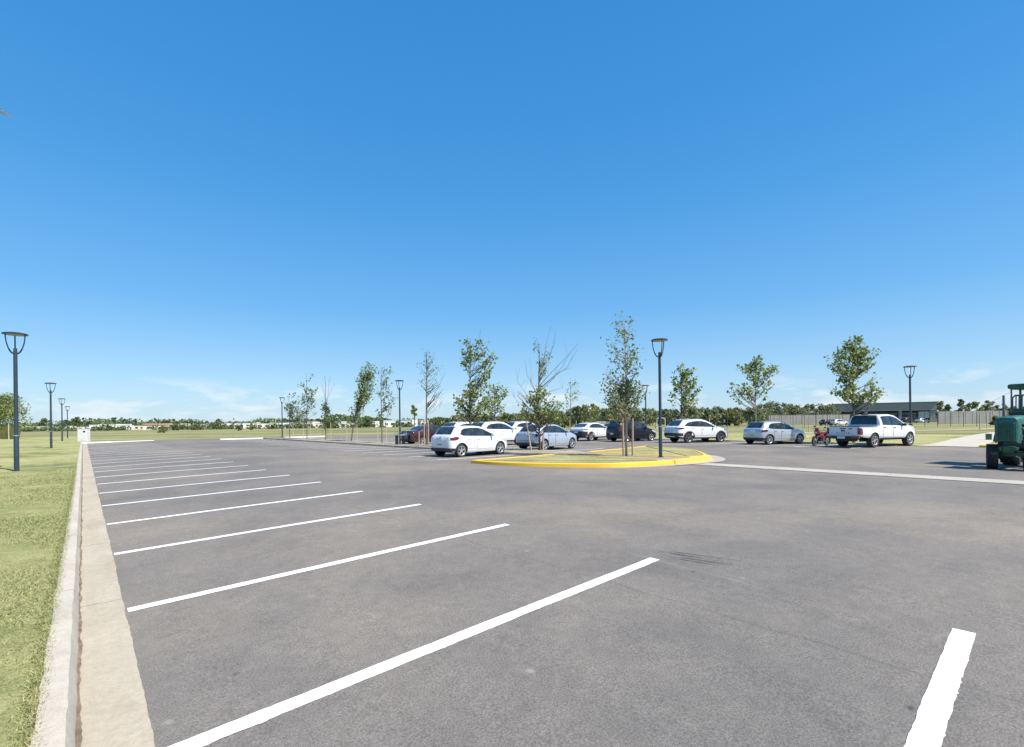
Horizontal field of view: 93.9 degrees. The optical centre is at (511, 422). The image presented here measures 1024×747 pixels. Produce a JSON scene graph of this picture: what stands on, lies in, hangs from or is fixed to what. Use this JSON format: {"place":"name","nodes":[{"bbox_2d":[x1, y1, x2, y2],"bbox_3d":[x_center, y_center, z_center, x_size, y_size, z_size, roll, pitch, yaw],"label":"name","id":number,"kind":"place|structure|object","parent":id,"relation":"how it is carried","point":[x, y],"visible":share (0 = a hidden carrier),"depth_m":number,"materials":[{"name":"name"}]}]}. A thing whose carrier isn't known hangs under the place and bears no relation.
{"place":"outdoors","nodes":[
{"label":"outdoors","id":0,"kind":"place"},
{"bbox_2d":[0,424,21,438],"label":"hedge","id":1,"kind":"object","parent":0,"point":[4,432],"visible":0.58,"depth_m":70.70,"materials":[{"name":"green plant"}]},
{"bbox_2d":[0,436,80,746],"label":"lawn","id":2,"kind":"structure","parent":0,"point":[38,453],"depth_m":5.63,"materials":[{"name":"green plant"}]},
{"bbox_2d":[1,332,28,470],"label":"street lamp","id":3,"kind":"object","parent":2,"relation":"on","point":[16,425],"visible":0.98,"depth_m":16.45,"materials":[{"name":"metal"}]},
{"bbox_2d":[44,383,56,447],"bbox_3d":[-33.767,-0.509,35.005,0.664,4.796,0.664,-1,0,-45],"label":"street lamp","id":4,"kind":"object","parent":2,"relation":"on","point":[51,441],"visible":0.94,"depth_m":34.97,"materials":[{"name":"metal"}]},
{"bbox_2d":[58,398,64,440],"bbox_3d":[-50.261,-0.279,53.389,0.664,4.796,0.664,-1,0,42],"label":"street lamp","id":5,"kind":"object","parent":2,"relation":"on","point":[61,419],"visible":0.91,"depth_m":53.34,"materials":[{"name":"metal"}]},
{"bbox_2d":[142,423,172,429],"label":"house","id":6,"kind":"structure","parent":0,"point":[146,426],"depth_m":230.71,"materials":[{"name":"ceramic"}]},
{"bbox_2d":[383,420,395,426],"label":"house","id":7,"kind":"structure","parent":0,"point":[390,423],"depth_m":240.62,"materials":[{"name":"white paint"}]},
{"bbox_2d":[20,422,994,446],"bbox_3d":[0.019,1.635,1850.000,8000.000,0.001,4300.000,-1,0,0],"label":"field","id":8,"kind":"structure","parent":0,"point":[227,433],"depth_m":92.34,"materials":[{"name":"green plant"}]},
{"bbox_2d":[0,392,33,430],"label":"tree","id":9,"kind":"object","parent":8,"relation":"on","point":[8,407],"visible":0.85,"depth_m":74.62,"materials":[{"name":"green plant"}]},
{"bbox_2d":[30,442,82,746],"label":"kerb","id":10,"kind":"structure","parent":8,"relation":"on","point":[58,717],"depth_m":3.14,"materials":[{"name":"concrete"}]},
{"bbox_2d":[77,428,90,441],"bbox_3d":[-43.760,1.378,48.860,0.940,1.492,0.580,-1,0,-12],"label":"utility cabinet","id":11,"kind":"object","parent":8,"relation":"on","point":[83,435],"visible":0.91,"depth_m":48.62,"materials":[{"name":"metal"}]},
{"bbox_2d":[188,421,205,429],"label":"bush","id":12,"kind":"object","parent":8,"relation":"on","point":[197,427],"visible":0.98,"depth_m":199.10,"materials":[{"name":"green plant"}]},
{"bbox_2d":[208,421,227,429],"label":"bush","id":13,"kind":"object","parent":8,"relation":"on","point":[215,423],"visible":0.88,"depth_m":209.23,"materials":[{"name":"green plant"}]},
{"bbox_2d":[21,418,444,431],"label":"shrubbery","id":14,"kind":"object","parent":8,"relation":"on","point":[182,427],"visible":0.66,"depth_m":217.71,"materials":[{"name":"green plant"}]},
{"bbox_2d":[323,415,341,428],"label":"bush","id":15,"kind":"object","parent":8,"relation":"on","point":[333,424],"visible":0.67,"depth_m":189.80,"materials":[{"name":"green plant"}]},
{"bbox_2d":[363,416,372,427],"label":"bush","id":16,"kind":"object","parent":8,"relation":"on","point":[367,423],"visible":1,"depth_m":209.27,"materials":[{"name":"green plant"}]},
{"bbox_2d":[2,408,1008,427],"bbox_3d":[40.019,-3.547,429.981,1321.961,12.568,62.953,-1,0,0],"label":"woods","id":17,"kind":"object","parent":8,"relation":"on","point":[87,422],"visible":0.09,"depth_m":411.36,"materials":[{"name":"green plant"}]},
{"bbox_2d":[510,411,529,421],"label":"bush","id":18,"kind":"object","parent":8,"relation":"on","point":[517,419],"visible":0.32,"depth_m":88.93,"materials":[{"name":"green plant"}]},
{"bbox_2d":[549,413,566,426],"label":"bush","id":19,"kind":"object","parent":8,"relation":"on","point":[564,417],"visible":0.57,"depth_m":109.72,"materials":[{"name":"green plant"}]},
{"bbox_2d":[555,410,569,427],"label":"tree","id":20,"kind":"object","parent":8,"relation":"on","point":[567,419],"visible":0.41,"depth_m":121.87,"materials":[{"name":"green plant"}]},
{"bbox_2d":[568,405,588,424],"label":"tree","id":21,"kind":"object","parent":8,"relation":"on","point":[577,412],"visible":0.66,"depth_m":121.75,"materials":[{"name":"green plant"}]},
{"bbox_2d":[579,404,594,422],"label":"tree","id":22,"kind":"object","parent":8,"relation":"on","point":[585,411],"visible":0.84,"depth_m":105.32,"materials":[{"name":"green plant"}]},
{"bbox_2d":[589,403,598,421],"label":"tree","id":23,"kind":"object","parent":8,"relation":"on","point":[595,407],"visible":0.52,"depth_m":162.29,"materials":[{"name":"green plant"}]},
{"bbox_2d":[594,408,612,421],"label":"tree","id":24,"kind":"object","parent":8,"relation":"on","point":[604,418],"visible":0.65,"depth_m":130.08,"materials":[{"name":"green plant"}]},
{"bbox_2d":[629,408,651,423],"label":"tree","id":25,"kind":"object","parent":8,"relation":"on","point":[640,415],"visible":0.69,"depth_m":126.86,"materials":[{"name":"green plant"}]},
{"bbox_2d":[641,408,656,423],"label":"tree","id":26,"kind":"object","parent":8,"relation":"on","point":[648,413],"visible":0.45,"depth_m":158.05,"materials":[{"name":"green plant"}]},
{"bbox_2d":[644,408,657,425],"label":"tree","id":27,"kind":"object","parent":8,"relation":"on","point":[655,413],"visible":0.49,"depth_m":160.35,"materials":[{"name":"green plant"}]},
{"bbox_2d":[662,408,673,424],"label":"tree","id":28,"kind":"object","parent":8,"relation":"on","point":[668,415],"visible":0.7,"depth_m":135.38,"materials":[{"name":"green plant"}]},
{"bbox_2d":[671,409,683,419],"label":"tree","id":29,"kind":"object","parent":8,"relation":"on","point":[676,413],"visible":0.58,"depth_m":132.31,"materials":[{"name":"green plant"}]},
{"bbox_2d":[686,405,703,418],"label":"tree","id":30,"kind":"object","parent":8,"relation":"on","point":[694,414],"visible":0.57,"depth_m":118.78,"materials":[{"name":"green plant"}]},
{"bbox_2d":[700,407,714,423],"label":"tree","id":31,"kind":"object","parent":8,"relation":"on","point":[708,411],"visible":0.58,"depth_m":120.00,"materials":[{"name":"green plant"}]},
{"bbox_2d":[711,407,722,425],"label":"tree","id":32,"kind":"object","parent":8,"relation":"on","point":[715,411],"visible":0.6,"depth_m":121.07,"materials":[{"name":"green plant"}]},
{"bbox_2d":[718,408,727,425],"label":"tree","id":33,"kind":"object","parent":8,"relation":"on","point":[721,411],"visible":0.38,"depth_m":124.77,"materials":[{"name":"green plant"}]},
{"bbox_2d":[724,407,745,425],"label":"tree","id":34,"kind":"object","parent":8,"relation":"on","point":[734,411],"visible":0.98,"depth_m":119.18,"materials":[{"name":"green plant"}]},
{"bbox_2d":[744,406,761,423],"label":"tree","id":35,"kind":"object","parent":8,"relation":"on","point":[751,413],"visible":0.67,"depth_m":136.29,"materials":[{"name":"green plant"}]},
{"bbox_2d":[756,404,765,421],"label":"tree","id":36,"kind":"object","parent":8,"relation":"on","point":[758,409],"visible":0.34,"depth_m":143.14,"materials":[{"name":"green plant"}]},
{"bbox_2d":[759,403,771,420],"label":"tree","id":37,"kind":"object","parent":8,"relation":"on","point":[765,408],"visible":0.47,"depth_m":162.68,"materials":[{"name":"green plant"}]},
{"bbox_2d":[770,402,786,414],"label":"tree","id":38,"kind":"object","parent":8,"relation":"on","point":[778,408],"visible":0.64,"depth_m":163.38,"materials":[{"name":"green plant"}]},
{"bbox_2d":[788,405,801,414],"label":"tree","id":39,"kind":"object","parent":8,"relation":"on","point":[796,410],"visible":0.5,"depth_m":163.60,"materials":[{"name":"green plant"}]},
{"bbox_2d":[809,404,820,414],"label":"tree","id":40,"kind":"object","parent":8,"relation":"on","point":[816,410],"visible":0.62,"depth_m":162.18,"materials":[{"name":"green plant"}]},
{"bbox_2d":[812,403,826,414],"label":"tree","id":41,"kind":"object","parent":8,"relation":"on","point":[820,407],"visible":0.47,"depth_m":171.93,"materials":[{"name":"green plant"}]},
{"bbox_2d":[655,412,990,428],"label":"wire fence","id":42,"kind":"object","parent":8,"relation":"on","point":[716,419],"visible":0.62,"depth_m":88.69,"materials":[{"name":"metal"}]},
{"bbox_2d":[824,403,841,414],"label":"tree","id":43,"kind":"object","parent":8,"relation":"on","point":[833,408],"visible":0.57,"depth_m":169.83,"materials":[{"name":"green plant"}]},
{"bbox_2d":[830,419,847,425],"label":"parked car","id":44,"kind":"object","parent":8,"relation":"on","point":[836,422],"visible":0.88,"depth_m":111.43,"materials":[{"name":"white paint"}]},
{"bbox_2d":[934,401,946,417],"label":"tree","id":45,"kind":"object","parent":8,"relation":"on","point":[940,405],"visible":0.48,"depth_m":143.80,"materials":[{"name":"green plant"}]},
{"bbox_2d":[954,399,967,410],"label":"tree","id":46,"kind":"object","parent":8,"relation":"on","point":[961,405],"visible":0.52,"depth_m":145.89,"materials":[{"name":"green plant"}]},
{"bbox_2d":[970,401,984,410],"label":"tree","id":47,"kind":"object","parent":8,"relation":"on","point":[975,405],"visible":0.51,"depth_m":128.92,"materials":[{"name":"green plant"}]},
{"bbox_2d":[981,400,995,410],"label":"tree","id":48,"kind":"object","parent":8,"relation":"on","point":[987,407],"visible":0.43,"depth_m":152.23,"materials":[{"name":"green plant"}]},
{"bbox_2d":[0,0,1023,424],"label":"sky","id":49,"kind":"structure","parent":0,"point":[209,209],"materials":[{"name":"blue"}]},
{"bbox_2d":[87,434,1023,746],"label":"asphalt","id":50,"kind":"structure","parent":0,"point":[821,610],"depth_m":4.31,"materials":[{"name":"grey asphalt"}]},
{"bbox_2d":[79,443,154,746],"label":"gutter","id":51,"kind":"object","parent":50,"relation":"on","point":[114,712],"visible":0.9,"depth_m":3.38,"materials":[{"name":"concrete"}]},
{"bbox_2d":[75,453,82,746],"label":"kerb joint","id":52,"kind":"object","parent":51,"relation":"on","point":[78,735],"visible":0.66,"depth_m":3.21,"materials":[{"name":"grey concrete"}]},
{"bbox_2d":[99,475,286,493],"bbox_3d":[-8.334,1.651,12.986,4.361,0.082,0.131,-1,0,-42],"label":"stall marking","id":53,"kind":"object","parent":50,"relation":"on","point":[191,484],"visible":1,"depth_m":12.76,"materials":[{"name":"paint"}]},
{"bbox_2d":[102,482,317,505],"bbox_3d":[-6.673,1.632,11.150,4.381,0.082,0.130,-1,0,-42],"label":"stall marking","id":54,"kind":"object","parent":50,"relation":"on","point":[204,494],"visible":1,"depth_m":10.76,"materials":[{"name":"paint"}]},
{"bbox_2d":[107,491,362,524],"bbox_3d":[-5.012,1.613,9.316,4.404,0.083,0.132,-1,0,-42],"label":"stall marking","id":55,"kind":"object","parent":50,"relation":"on","point":[227,508],"visible":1,"depth_m":8.99,"materials":[{"name":"paint"}]},
{"bbox_2d":[114,504,421,554],"bbox_3d":[-3.355,1.593,7.476,4.415,0.083,0.134,-1,0,-42],"label":"stall marking","id":56,"kind":"object","parent":50,"relation":"on","point":[256,530],"visible":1,"depth_m":7.04,"materials":[{"name":"paint"}]},
{"bbox_2d":[127,524,508,611],"bbox_3d":[-1.705,1.574,5.632,4.407,0.083,0.132,-1,0,-42],"label":"stall marking","id":57,"kind":"object","parent":50,"relation":"on","point":[130,609],"visible":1,"depth_m":5.08,"materials":[{"name":"paint"}]},
{"bbox_2d":[168,558,658,746],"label":"stall marking","id":58,"kind":"object","parent":50,"relation":"on","point":[234,726],"visible":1,"depth_m":3.06,"materials":[{"name":"paint"}]},
{"bbox_2d":[263,437,577,455],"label":"strip kerb","id":59,"kind":"structure","parent":50,"relation":"on","point":[510,453],"depth_m":32.60,"materials":[{"name":"concrete"}]},
{"bbox_2d":[270,437,687,459],"bbox_3d":[-11.106,1.608,37.815,2.151,0.001,52.850,-1,0,-42],"label":"planting strip","id":60,"kind":"object","parent":59,"relation":"on","point":[565,452],"visible":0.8,"depth_m":23.83,"materials":[{"name":"green plant"}]},
{"bbox_2d":[283,392,301,437],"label":"young tree","id":61,"kind":"object","parent":60,"relation":"on","point":[290,412],"visible":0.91,"depth_m":53.97,"materials":[{"name":"green plant"}]},
{"bbox_2d":[294,374,317,438],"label":"young tree","id":62,"kind":"object","parent":60,"relation":"on","point":[310,398],"visible":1,"depth_m":49.72,"materials":[{"name":"green plant"}]},
{"bbox_2d":[320,376,331,439],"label":"young tree","id":63,"kind":"object","parent":60,"relation":"on","point":[326,408],"visible":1,"depth_m":45.97,"materials":[{"name":"green plant"}]},
{"bbox_2d":[348,361,379,440],"bbox_3d":[-12.801,-1.837,41.465,2.668,6.989,1.971,-1,0,-27],"label":"young tree","id":64,"kind":"object","parent":60,"relation":"on","point":[360,399],"visible":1,"depth_m":41.45,"materials":[{"name":"green plant"}]},
{"bbox_2d":[374,366,398,442],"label":"young tree","id":65,"kind":"object","parent":60,"relation":"on","point":[384,409],"visible":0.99,"depth_m":37.27,"materials":[{"name":"green plant"}]},
{"bbox_2d":[395,380,403,442],"bbox_3d":[-8.547,-0.819,36.400,0.664,4.796,0.664,-1,0,33],"label":"street lamp","id":66,"kind":"object","parent":60,"relation":"on","point":[399,389],"visible":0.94,"depth_m":36.35,"materials":[{"name":"metal"}]},
{"bbox_2d":[416,348,443,444],"bbox_3d":[-5.484,-1.711,32.563,2.002,6.569,1.337,-1,0,-8],"label":"young tree","id":67,"kind":"object","parent":60,"relation":"on","point":[426,376],"visible":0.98,"depth_m":32.47,"materials":[{"name":"green plant"}]},
{"bbox_2d":[453,331,497,425],"bbox_3d":[-2.204,-2.062,28.767,2.820,7.195,2.158,-1,0,0],"label":"young tree","id":68,"kind":"object","parent":60,"relation":"on","point":[471,395],"visible":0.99,"depth_m":28.70,"materials":[{"name":"green plant"}]},
{"bbox_2d":[511,328,575,449],"bbox_3d":[1.745,-1.789,25.216,3.582,6.558,1.851,-1,0,0],"label":"young tree","id":69,"kind":"object","parent":60,"relation":"on","point":[538,408],"visible":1,"depth_m":25.25,"materials":[{"name":"green plant"}]},
{"bbox_2d":[621,418,624,455],"bbox_3d":[4.671,0.641,20.100,0.118,1.672,0.090,-1,0,0],"label":"tree stake","id":70,"kind":"object","parent":60,"relation":"on","point":[623,452],"visible":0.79,"depth_m":20.07,"materials":[{"name":"brown wood"}]},
{"bbox_2d":[599,311,649,455],"bbox_3d":[4.611,-1.615,20.206,2.013,6.145,1.667,-1,0,36],"label":"young tree","id":71,"kind":"object","parent":60,"relation":"on","point":[623,406],"visible":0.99,"depth_m":20.14,"materials":[{"name":"green plant"}]},
{"bbox_2d":[632,418,633,455],"bbox_3d":[5.144,0.646,20.399,0.094,1.651,0.085,-1,0,22],"label":"tree stake","id":72,"kind":"object","parent":60,"relation":"on","point":[632,436],"visible":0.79,"depth_m":20.37,"materials":[{"name":"brown wood"}]},
{"bbox_2d":[651,338,667,456],"bbox_3d":[5.995,-0.987,19.361,0.664,4.796,0.664,-1,0,30],"label":"street lamp","id":73,"kind":"object","parent":60,"relation":"on","point":[660,354],"visible":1,"depth_m":19.31,"materials":[{"name":"metal"}]},
{"bbox_2d":[400,425,440,443],"bbox_3d":[-6.181,0.927,36.355,4.478,1.476,2.092,-1,0,-44],"label":"parked car","id":74,"kind":"object","parent":50,"relation":"on","point":[411,435],"visible":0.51,"depth_m":35.01,"materials":[{"name":"red paint"}]},
{"bbox_2d":[444,421,472,425],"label":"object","id":75,"kind":"object","parent":50,"relation":"on","point":[459,423],"visible":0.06,"depth_m":34.74,"materials":[{"name":"white paint"}]},
{"bbox_2d":[431,426,506,456],"bbox_3d":[-2.018,0.884,23.689,2.102,1.466,3.998,-1,0,43],"label":"parked car","id":76,"kind":"object","parent":50,"relation":"on","point":[459,441],"visible":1,"depth_m":22.57,"materials":[{"name":"white paint"}]},
{"bbox_2d":[471,421,519,443],"bbox_3d":[-1.113,0.769,33.556,4.615,1.676,2.226,-1,0,-45],"label":"parked car","id":77,"kind":"object","parent":50,"relation":"on","point":[507,432],"visible":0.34,"depth_m":32.77,"materials":[{"name":"white paint"}]},
{"bbox_2d":[484,382,508,420],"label":"young tree","id":78,"kind":"object","parent":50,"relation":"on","point":[504,395],"visible":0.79,"depth_m":39.47,"materials":[{"name":"green plant"}]},
{"bbox_2d":[506,421,533,429],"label":"parked car","id":79,"kind":"object","parent":50,"relation":"on","point":[519,425],"visible":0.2,"depth_m":43.98,"materials":[{"name":"white paint"}]},
{"bbox_2d":[516,424,576,449],"bbox_3d":[2.108,0.832,28.071,2.111,1.476,4.088,-1,0,44],"label":"parked car","id":80,"kind":"object","parent":50,"relation":"on","point":[556,435],"visible":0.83,"depth_m":27.03,"materials":[{"name":"grey paint"}]},
{"bbox_2d":[564,382,580,425],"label":"young tree","id":81,"kind":"object","parent":50,"relation":"on","point":[567,410],"visible":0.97,"depth_m":44.98,"materials":[{"name":"green plant"}]},
{"bbox_2d":[471,454,674,467],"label":"island kerb","id":82,"kind":"structure","parent":50,"relation":"on","point":[606,465],"depth_m":16.87,"materials":[{"name":"yellow paint"}]},
{"bbox_2d":[483,454,655,462],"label":"island lawn","id":83,"kind":"structure","parent":82,"relation":"on","point":[554,458],"depth_m":18.37,"materials":[{"name":"green plant"}]},
{"bbox_2d":[569,422,609,440],"bbox_3d":[6.826,0.740,40.415,4.300,1.551,2.130,-1,0,-41],"label":"parked car","id":84,"kind":"object","parent":50,"relation":"on","point":[590,431],"visible":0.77,"depth_m":39.20,"materials":[{"name":"white paint"}]},
{"bbox_2d":[606,421,655,441],"bbox_3d":[9.528,0.681,38.018,4.077,1.606,2.083,-1,0,-27],"label":"parked car","id":85,"kind":"object","parent":50,"relation":"on","point":[614,431],"visible":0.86,"depth_m":37.23,"materials":[{"name":"black paint"}]},
{"bbox_2d":[587,446,705,456],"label":"island kerb","id":86,"kind":"structure","parent":50,"relation":"on","point":[704,454],"depth_m":21.64,"materials":[{"name":"yellow paint"}]},
{"bbox_2d":[593,446,702,455],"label":"island lawn","id":87,"kind":"structure","parent":86,"relation":"on","point":[665,451],"depth_m":22.82,"materials":[{"name":"green plant"}]},
{"bbox_2d":[672,455,711,463],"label":"island kerb","id":88,"kind":"structure","parent":50,"relation":"on","point":[696,459],"depth_m":17.95,"materials":[{"name":"yellow paint"}]},
{"bbox_2d":[664,419,727,442],"bbox_3d":[13.559,0.583,35.060,4.615,1.710,2.226,-1,0,-17],"label":"parked car","id":89,"kind":"object","parent":50,"relation":"on","point":[687,430],"visible":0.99,"depth_m":34.18,"materials":[{"name":"white paint"}]},
{"bbox_2d":[678,455,725,464],"bbox_3d":[7.767,1.493,18.915,1.176,0.001,5.490,-1,0,33],"label":"island apron","id":90,"kind":"object","parent":50,"relation":"on","point":[716,458],"visible":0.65,"depth_m":18.66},
{"bbox_2d":[743,421,804,444],"bbox_3d":[17.240,0.662,31.346,3.998,1.466,2.102,-1,0,-19],"label":"parked car","id":91,"kind":"object","parent":50,"relation":"on","point":[768,432],"visible":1,"depth_m":30.53,"materials":[{"name":"silver metal"}]},
{"bbox_2d":[811,426,830,445],"bbox_3d":[18.488,0.810,28.533,1.748,1.167,0.739,-1,7,-26],"label":"motorcycle","id":92,"kind":"object","parent":50,"relation":"on","point":[820,435],"visible":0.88,"depth_m":28.34,"materials":[{"name":"metal"}]},
{"bbox_2d":[696,463,1023,483],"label":"drainage channel","id":93,"kind":"object","parent":50,"relation":"on","point":[897,475],"visible":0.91,"depth_m":13.52,"materials":[{"name":"concrete"}]},
{"bbox_2d":[825,414,914,447],"bbox_3d":[20.565,0.442,27.270,5.530,1.830,2.207,-1,0,-23],"label":"pickup truck","id":94,"kind":"object","parent":50,"relation":"on","point":[873,430],"visible":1,"depth_m":26.51,"materials":[{"name":"white paint"}]},
{"bbox_2d":[904,628,975,746],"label":"stall marking","id":95,"kind":"object","parent":50,"relation":"on","point":[934,712],"visible":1,"depth_m":2.65,"materials":[{"name":"paint"}]},
{"bbox_2d":[986,383,1023,469],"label":"tractor","id":96,"kind":"object","parent":50,"relation":"on","point":[1007,448],"visible":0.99,"depth_m":14.48,"materials":[{"name":"metal"}]},
{"bbox_2d":[768,415,802,424],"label":"boundary wall","id":97,"kind":"structure","parent":0,"point":[790,420],"depth_m":139.93,"materials":[{"name":"grey concrete"}]},
{"bbox_2d":[600,432,997,445],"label":"verge","id":98,"kind":"structure","parent":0,"point":[923,439],"depth_m":38.41,"materials":[{"name":"green plant"}]},
{"bbox_2d":[667,363,702,419],"bbox_3d":[13.952,-1.740,38.478,2.659,6.178,1.781,-1,0,-22],"label":"young tree","id":99,"kind":"object","parent":98,"relation":"on","point":[684,382],"visible":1,"depth_m":38.40,"materials":[{"name":"green plant"}]},
{"bbox_2d":[584,438,905,445],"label":"kerb","id":100,"kind":"structure","parent":98,"relation":"on","point":[776,442],"depth_m":32.17,"materials":[{"name":"concrete"}]},
{"bbox_2d":[726,354,778,421],"bbox_3d":[17.168,-1.741,34.070,3.657,6.106,1.857,-1,0,0],"label":"young tree","id":101,"kind":"object","parent":98,"relation":"on","point":[750,369],"visible":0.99,"depth_m":33.90,"materials":[{"name":"green plant"}]},
{"bbox_2d":[824,335,887,442],"bbox_3d":[21.181,-2.049,29.520,3.733,6.630,1.780,-1,0,0],"label":"young tree","id":102,"kind":"object","parent":98,"relation":"on","point":[854,358],"visible":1,"depth_m":29.36,"materials":[{"name":"green plant"}]},
{"bbox_2d":[903,366,916,425],"bbox_3d":[24.496,-1.080,29.400,0.664,4.796,0.664,-1,0,24],"label":"street lamp","id":103,"kind":"object","parent":98,"relation":"on","point":[910,410],"visible":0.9,"depth_m":29.36,"materials":[{"name":"metal"}]},
{"bbox_2d":[803,414,849,424],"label":"boundary wall","id":104,"kind":"structure","parent":0,"point":[844,417],"depth_m":131.93,"materials":[{"name":"grey concrete"}]},
{"bbox_2d":[825,401,938,421],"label":"hall","id":105,"kind":"structure","parent":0,"point":[919,409],"depth_m":176.56,"materials":[{"name":"grey glass"}]},
{"bbox_2d":[915,432,994,446],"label":"footpath","id":106,"kind":"structure","parent":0,"point":[976,440],"depth_m":30.67,"materials":[{"name":"concrete"}]},
{"bbox_2d":[938,410,1006,423],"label":"boundary wall","id":107,"kind":"structure","parent":0,"point":[944,417],"depth_m":117.93,"materials":[{"name":"grey concrete"}]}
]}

